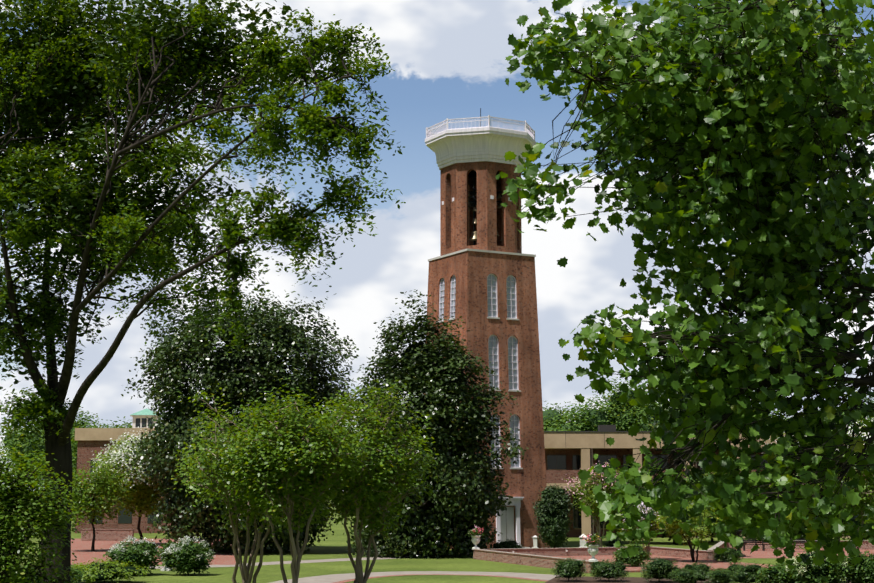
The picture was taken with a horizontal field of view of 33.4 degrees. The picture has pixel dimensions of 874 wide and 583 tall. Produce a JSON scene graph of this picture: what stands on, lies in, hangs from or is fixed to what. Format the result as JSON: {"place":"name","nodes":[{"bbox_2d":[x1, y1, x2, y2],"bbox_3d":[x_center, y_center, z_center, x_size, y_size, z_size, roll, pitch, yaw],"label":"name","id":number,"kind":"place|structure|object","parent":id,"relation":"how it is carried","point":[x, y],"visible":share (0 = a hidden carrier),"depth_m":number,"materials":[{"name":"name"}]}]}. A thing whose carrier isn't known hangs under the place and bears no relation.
{"place":"outdoors","nodes":[
{"label":"outdoors","id":0,"kind":"place"},
{"bbox_2d":[1,496,867,582],"bbox_3d":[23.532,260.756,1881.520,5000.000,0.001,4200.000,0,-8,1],"label":"lawn","id":1,"kind":"structure","parent":0,"point":[336,545],"depth_m":83.52,"materials":[{"name":"green plant"}]},
{"bbox_2d":[9,565,39,582],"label":"shrub","id":2,"kind":"object","parent":1,"relation":"on","point":[36,578],"visible":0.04,"depth_m":61.53,"materials":[{"name":"green plant"}]},
{"bbox_2d":[0,419,85,484],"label":"tree","id":3,"kind":"object","parent":1,"relation":"on","point":[14,440],"visible":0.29,"depth_m":320.70,"materials":[{"name":"green plant"}]},
{"bbox_2d":[0,441,94,582],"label":"bush","id":4,"kind":"object","parent":1,"relation":"on","point":[14,488],"visible":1,"depth_m":36.26,"materials":[{"name":"green plant"}]},
{"bbox_2d":[32,406,107,480],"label":"tree","id":5,"kind":"object","parent":1,"relation":"on","point":[80,424],"visible":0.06,"depth_m":306.38,"materials":[{"name":"green plant"}]},
{"bbox_2d":[71,565,85,582],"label":"shrub","id":6,"kind":"object","parent":1,"relation":"on","point":[76,573],"visible":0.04,"depth_m":64.73,"materials":[{"name":"green plant"}]},
{"bbox_2d":[71,416,130,479],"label":"tree","id":7,"kind":"object","parent":1,"relation":"on","point":[74,454],"visible":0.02,"depth_m":296.25,"materials":[{"name":"green plant"}]},
{"bbox_2d":[72,557,149,582],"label":"shrub","id":8,"kind":"object","parent":1,"relation":"on","point":[102,570],"visible":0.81,"depth_m":68.34,"materials":[{"name":"green plant"}]},
{"bbox_2d":[100,535,162,574],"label":"hydrangea shrub","id":9,"kind":"object","parent":1,"relation":"on","point":[141,554],"visible":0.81,"depth_m":74.42,"materials":[{"name":"green plant"}]},
{"bbox_2d":[75,408,196,532],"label":"brick building","id":10,"kind":"structure","parent":1,"relation":"on","point":[91,441],"depth_m":149.19,"materials":[{"name":"brick"}]},
{"bbox_2d":[158,536,215,575],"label":"hydrangea shrub","id":11,"kind":"object","parent":1,"relation":"on","point":[183,555],"visible":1,"depth_m":74.54,"materials":[{"name":"green plant"}]},
{"bbox_2d":[0,0,405,582],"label":"tree","id":12,"kind":"object","parent":1,"relation":"on","point":[59,70],"visible":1,"depth_m":38.50,"materials":[{"name":"green plant"}]},
{"bbox_2d":[121,290,363,553],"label":"magnolia tree","id":13,"kind":"object","parent":1,"relation":"on","point":[243,375],"visible":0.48,"depth_m":101.06,"materials":[{"name":"green plant"}]},
{"bbox_2d":[165,383,338,582],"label":"crape tree","id":14,"kind":"object","parent":1,"relation":"on","point":[212,481],"visible":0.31,"depth_m":54.02,"materials":[{"name":"green plant"}]},
{"bbox_2d":[214,377,374,582],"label":"crape tree","id":15,"kind":"object","parent":1,"relation":"on","point":[286,463],"visible":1,"depth_m":51.84,"materials":[{"name":"green plant"}]},
{"bbox_2d":[71,539,555,582],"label":"garden paths","id":16,"kind":"structure","parent":1,"relation":"on","point":[82,551],"depth_m":86.81,"materials":[{"name":"concrete"}]},
{"bbox_2d":[71,457,131,550],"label":"tree","id":17,"kind":"object","parent":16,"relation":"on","point":[107,485],"visible":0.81,"depth_m":104.23,"materials":[{"name":"green plant"}]},
{"bbox_2d":[89,426,170,542],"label":"tree","id":18,"kind":"object","parent":16,"relation":"on","point":[141,492],"visible":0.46,"depth_m":114.44,"materials":[{"name":"green plant"}]},
{"bbox_2d":[155,461,215,544],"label":"tree","id":19,"kind":"object","parent":16,"relation":"on","point":[169,497],"visible":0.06,"depth_m":102.96,"materials":[{"name":"green plant"}]},
{"bbox_2d":[305,377,439,582],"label":"crape tree","id":20,"kind":"object","parent":1,"relation":"on","point":[376,491],"visible":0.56,"depth_m":55.73,"materials":[{"name":"green plant"}]},
{"bbox_2d":[341,289,528,558],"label":"magnolia tree","id":21,"kind":"object","parent":1,"relation":"on","point":[455,505],"visible":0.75,"depth_m":95.50,"materials":[{"name":"green plant"}]},
{"bbox_2d":[81,524,873,572],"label":"low brick garden wall","id":22,"kind":"structure","parent":1,"relation":"on","point":[535,556],"depth_m":93.52,"materials":[{"name":"brick"}]},
{"bbox_2d":[425,108,549,549],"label":"bell tower","id":23,"kind":"structure","parent":1,"relation":"on","point":[481,278],"depth_m":110.88,"materials":[{"name":"brick"}]},
{"bbox_2d":[488,538,524,548],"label":"shrub","id":24,"kind":"object","parent":1,"relation":"on","point":[506,544],"visible":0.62,"depth_m":96.47,"materials":[{"name":"green plant"}]},
{"bbox_2d":[532,483,572,547],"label":"arborvitae shrub","id":25,"kind":"object","parent":1,"relation":"on","point":[552,510],"visible":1,"depth_m":104.87,"materials":[{"name":"green plant"}]},
{"bbox_2d":[548,427,573,430],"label":"tree","id":26,"kind":"object","parent":1,"relation":"on","point":[559,429],"depth_m":285.11,"materials":[{"name":"green plant"}]},
{"bbox_2d":[542,391,631,430],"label":"tree","id":27,"kind":"object","parent":1,"relation":"on","point":[589,419],"visible":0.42,"depth_m":292.27,"materials":[{"name":"green plant"}]},
{"bbox_2d":[565,462,625,546],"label":"tree","id":28,"kind":"object","parent":1,"relation":"on","point":[586,490],"visible":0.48,"depth_m":102.55,"materials":[{"name":"green plant"}]},
{"bbox_2d":[603,537,625,546],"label":"shrub","id":29,"kind":"object","parent":1,"relation":"on","point":[609,543],"visible":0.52,"depth_m":103.57,"materials":[{"name":"green plant"}]},
{"bbox_2d":[595,472,654,542],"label":"tree","id":30,"kind":"object","parent":1,"relation":"on","point":[618,527],"visible":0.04,"depth_m":119.05,"materials":[{"name":"green plant"}]},
{"bbox_2d":[545,576,710,582],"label":"garden mulch","id":31,"kind":"object","parent":1,"relation":"on","point":[586,579],"visible":0.67,"depth_m":70.40,"materials":[{"name":"brown soil"}]},
{"bbox_2d":[550,557,587,580],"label":"shrub","id":32,"kind":"object","parent":31,"relation":"on","point":[569,569],"visible":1,"depth_m":69.44,"materials":[{"name":"green plant"}]},
{"bbox_2d":[588,559,630,580],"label":"shrub","id":33,"kind":"object","parent":31,"relation":"on","point":[613,570],"visible":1,"depth_m":69.43,"materials":[{"name":"green plant"}]},
{"bbox_2d":[640,555,679,581],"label":"shrub","id":34,"kind":"object","parent":31,"relation":"on","point":[659,569],"visible":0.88,"depth_m":68.72,"materials":[{"name":"green plant"}]},
{"bbox_2d":[668,566,698,582],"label":"shrub","id":35,"kind":"object","parent":31,"relation":"on","point":[683,576],"visible":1,"depth_m":66.17,"materials":[{"name":"green plant"}]},
{"bbox_2d":[682,561,712,582],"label":"shrub","id":36,"kind":"object","parent":31,"relation":"on","point":[701,569],"visible":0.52,"depth_m":67.64,"materials":[{"name":"green plant"}]},
{"bbox_2d":[704,567,738,582],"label":"shrub","id":37,"kind":"object","parent":31,"relation":"on","point":[722,576],"visible":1,"depth_m":65.10,"materials":[{"name":"green plant"}]},
{"bbox_2d":[728,562,767,582],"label":"shrub","id":38,"kind":"object","parent":31,"relation":"on","point":[744,574],"visible":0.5,"depth_m":65.87,"materials":[{"name":"green plant"}]},
{"bbox_2d":[753,561,795,582],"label":"shrub","id":39,"kind":"object","parent":31,"relation":"on","point":[776,573],"visible":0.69,"depth_m":64.84,"materials":[{"name":"green plant"}]},
{"bbox_2d":[784,550,858,582],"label":"hydrangea shrub","id":40,"kind":"object","parent":31,"relation":"on","point":[812,572],"visible":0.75,"depth_m":63.30,"materials":[{"name":"green plant"}]},
{"bbox_2d":[842,551,873,582],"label":"shrub","id":41,"kind":"object","parent":31,"relation":"on","point":[864,569],"visible":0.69,"depth_m":63.91,"materials":[{"name":"green plant"}]},
{"bbox_2d":[594,377,669,430],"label":"tree","id":42,"kind":"object","parent":1,"relation":"on","point":[634,413],"visible":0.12,"depth_m":294.19,"materials":[{"name":"green plant"}]},
{"bbox_2d":[612,540,652,566],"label":"shrub","id":43,"kind":"object","parent":1,"relation":"on","point":[636,560],"visible":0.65,"depth_m":81.51,"materials":[{"name":"green plant"}]},
{"bbox_2d":[617,503,670,559],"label":"tree","id":44,"kind":"object","parent":1,"relation":"on","point":[648,509],"visible":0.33,"depth_m":89.51,"materials":[{"name":"green plant"}]},
{"bbox_2d":[642,486,706,543],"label":"tree","id":45,"kind":"object","parent":1,"relation":"on","point":[665,534],"visible":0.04,"depth_m":117.00,"materials":[{"name":"green plant"}]},
{"bbox_2d":[495,0,873,581],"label":"maple tree","id":46,"kind":"object","parent":1,"relation":"on","point":[744,107],"visible":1,"depth_m":9.85,"materials":[{"name":"green plant"}]},
{"bbox_2d":[651,501,722,561],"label":"tree","id":47,"kind":"object","parent":1,"relation":"on","point":[674,526],"visible":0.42,"depth_m":86.77,"materials":[{"name":"green plant"}]},
{"bbox_2d":[683,467,724,541],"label":"tree","id":48,"kind":"object","parent":1,"relation":"on","point":[692,479],"visible":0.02,"depth_m":121.46,"materials":[{"name":"green plant"}]},
{"bbox_2d":[647,351,767,430],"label":"magnolia tree","id":49,"kind":"object","parent":1,"relation":"on","point":[670,415],"visible":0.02,"depth_m":147.75,"materials":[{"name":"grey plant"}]},
{"bbox_2d":[544,425,873,537],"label":"hall","id":50,"kind":"structure","parent":1,"relation":"on","point":[570,454],"depth_m":133.88,"materials":[{"name":"brick"}]},
{"bbox_2d":[711,547,743,561],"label":"shrub","id":51,"kind":"object","parent":1,"relation":"on","point":[725,555],"visible":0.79,"depth_m":86.51,"materials":[{"name":"green plant"}]},
{"bbox_2d":[713,470,770,537],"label":"tree","id":52,"kind":"object","parent":1,"relation":"on","point":[745,535],"depth_m":115.22,"materials":[{"name":"green plant"}]},
{"bbox_2d":[753,409,789,425],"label":"tree","id":53,"kind":"object","parent":1,"relation":"on","point":[773,411],"depth_m":296.76,"materials":[{"name":"green plant"}]},
{"bbox_2d":[769,484,833,538],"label":"tree","id":54,"kind":"object","parent":1,"relation":"on","point":[800,532],"visible":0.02,"depth_m":112.98,"materials":[{"name":"green plant"}]},
{"bbox_2d":[768,417,873,582],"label":"crape tree","id":55,"kind":"object","parent":1,"relation":"on","point":[866,495],"visible":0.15,"depth_m":65.43,"materials":[{"name":"green plant"}]},
{"bbox_2d":[819,391,873,430],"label":"tree","id":56,"kind":"object","parent":1,"relation":"on","point":[860,424],"visible":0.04,"depth_m":306.92,"materials":[{"name":"green plant"}]},
{"bbox_2d":[841,480,873,539],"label":"tree","id":57,"kind":"object","parent":1,"relation":"on","point":[864,533],"visible":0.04,"depth_m":110.62,"materials":[{"name":"green plant"}]},
{"bbox_2d":[0,0,873,489],"label":"sky","id":58,"kind":"structure","parent":0,"point":[447,58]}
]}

